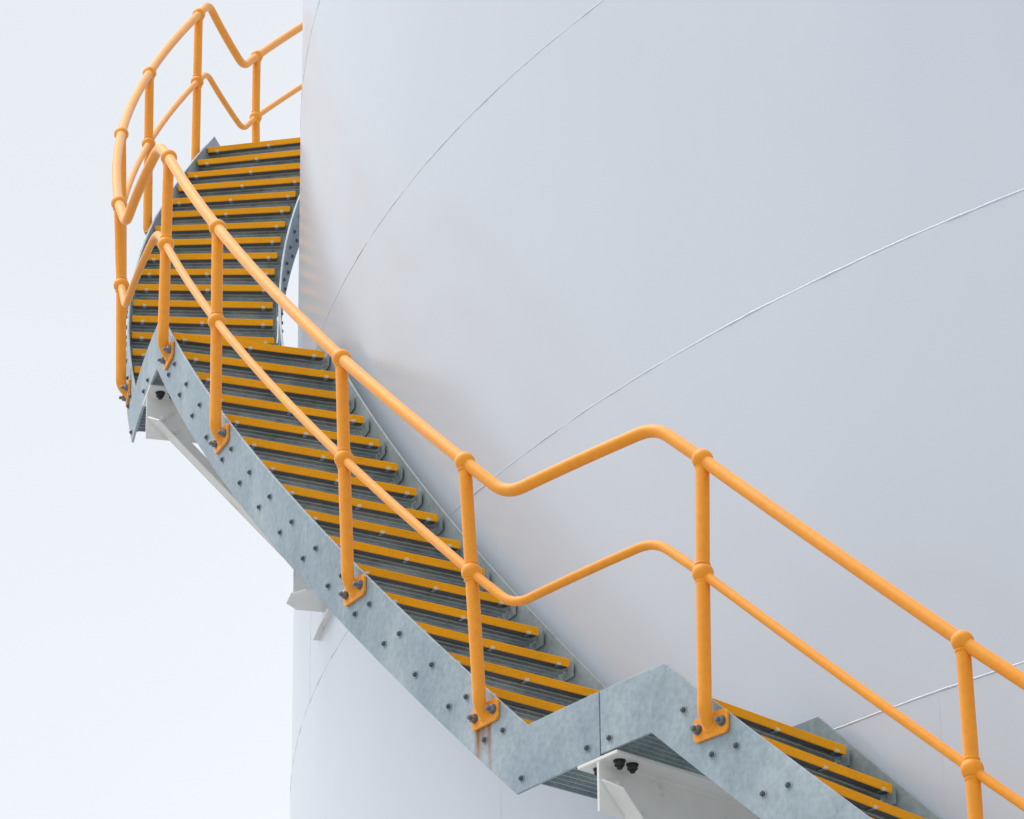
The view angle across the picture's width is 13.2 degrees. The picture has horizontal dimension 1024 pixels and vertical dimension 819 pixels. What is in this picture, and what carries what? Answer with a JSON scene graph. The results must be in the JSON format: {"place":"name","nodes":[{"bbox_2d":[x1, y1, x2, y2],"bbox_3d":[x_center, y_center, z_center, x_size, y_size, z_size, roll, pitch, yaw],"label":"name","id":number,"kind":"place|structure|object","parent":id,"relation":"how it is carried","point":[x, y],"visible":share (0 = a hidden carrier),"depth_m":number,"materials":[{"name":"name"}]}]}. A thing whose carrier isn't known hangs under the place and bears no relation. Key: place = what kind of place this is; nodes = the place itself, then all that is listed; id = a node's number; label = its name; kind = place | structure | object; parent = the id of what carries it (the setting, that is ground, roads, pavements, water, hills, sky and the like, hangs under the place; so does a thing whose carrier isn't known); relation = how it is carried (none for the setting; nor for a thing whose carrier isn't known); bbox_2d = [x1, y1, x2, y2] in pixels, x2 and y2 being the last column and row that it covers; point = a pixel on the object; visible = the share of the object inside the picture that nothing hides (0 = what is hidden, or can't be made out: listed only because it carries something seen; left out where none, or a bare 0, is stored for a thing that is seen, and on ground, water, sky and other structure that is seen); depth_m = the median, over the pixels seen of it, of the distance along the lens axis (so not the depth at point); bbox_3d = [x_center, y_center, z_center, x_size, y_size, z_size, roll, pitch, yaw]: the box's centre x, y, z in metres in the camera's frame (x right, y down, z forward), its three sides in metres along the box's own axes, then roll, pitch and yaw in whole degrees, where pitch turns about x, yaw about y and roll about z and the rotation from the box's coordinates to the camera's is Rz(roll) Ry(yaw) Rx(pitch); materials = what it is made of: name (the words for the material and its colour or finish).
{"place":"outdoors","nodes":[
{"label":"outdoors","id":0,"kind":"place"},
{"bbox_2d":[0,0,302,818],"label":"sky","id":1,"kind":"structure","parent":0,"point":[146,624],"materials":[{"name":"white"}]},
{"label":"ground","id":2,"kind":"structure","parent":0,"visible":0},
{"bbox_2d":[290,0,1023,818],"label":"storage tank","id":3,"kind":"object","parent":2,"relation":"on","point":[772,250],"visible":0.76,"depth_m":16.69,"materials":[{"name":"metal"}]},
{"bbox_2d":[142,384,324,611],"bbox_3d":[-1.223,0.393,19.718,0.842,0.938,0.220,6,-27,-12],"label":"support bracket","id":4,"kind":"object","parent":3,"relation":"attached to","point":[165,421],"visible":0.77,"depth_m":19.74,"materials":[{"name":"metal"}]},
{"bbox_2d":[126,137,299,442],"bbox_3d":[-1.412,-0.742,22.655,1.018,3.679,4.497,-1,-26,0],"label":"stair flight","id":5,"kind":"object","parent":4,"relation":"on","point":[249,193],"visible":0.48,"depth_m":22.99,"materials":[{"name":"grey metal"}]},
{"bbox_2d":[578,749,759,818],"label":"support bracket","id":6,"kind":"object","parent":3,"relation":"attached to","point":[631,786],"visible":0.93,"depth_m":15.15,"materials":[{"name":"metal"}]},
{"bbox_2d":[146,324,612,798],"bbox_3d":[-0.458,0.493,17.585,0.987,3.457,4.212,12,-29,-24],"label":"stair flight","id":7,"kind":"object","parent":6,"relation":"on","point":[403,620],"visible":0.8,"depth_m":17.16,"materials":[{"name":"grey metal"}]},
{"bbox_2d":[111,2,1023,818],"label":"handrail","id":8,"kind":"object","parent":7,"relation":"attached to","point":[707,724],"visible":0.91,"depth_m":16.15,"materials":[{"name":"orange metal"}]},
{"bbox_2d":[600,663,940,818],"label":"stair flight","id":9,"kind":"object","parent":6,"relation":"on","point":[761,767],"visible":0.99,"depth_m":14.80,"materials":[{"name":"grey metal"}]}
]}

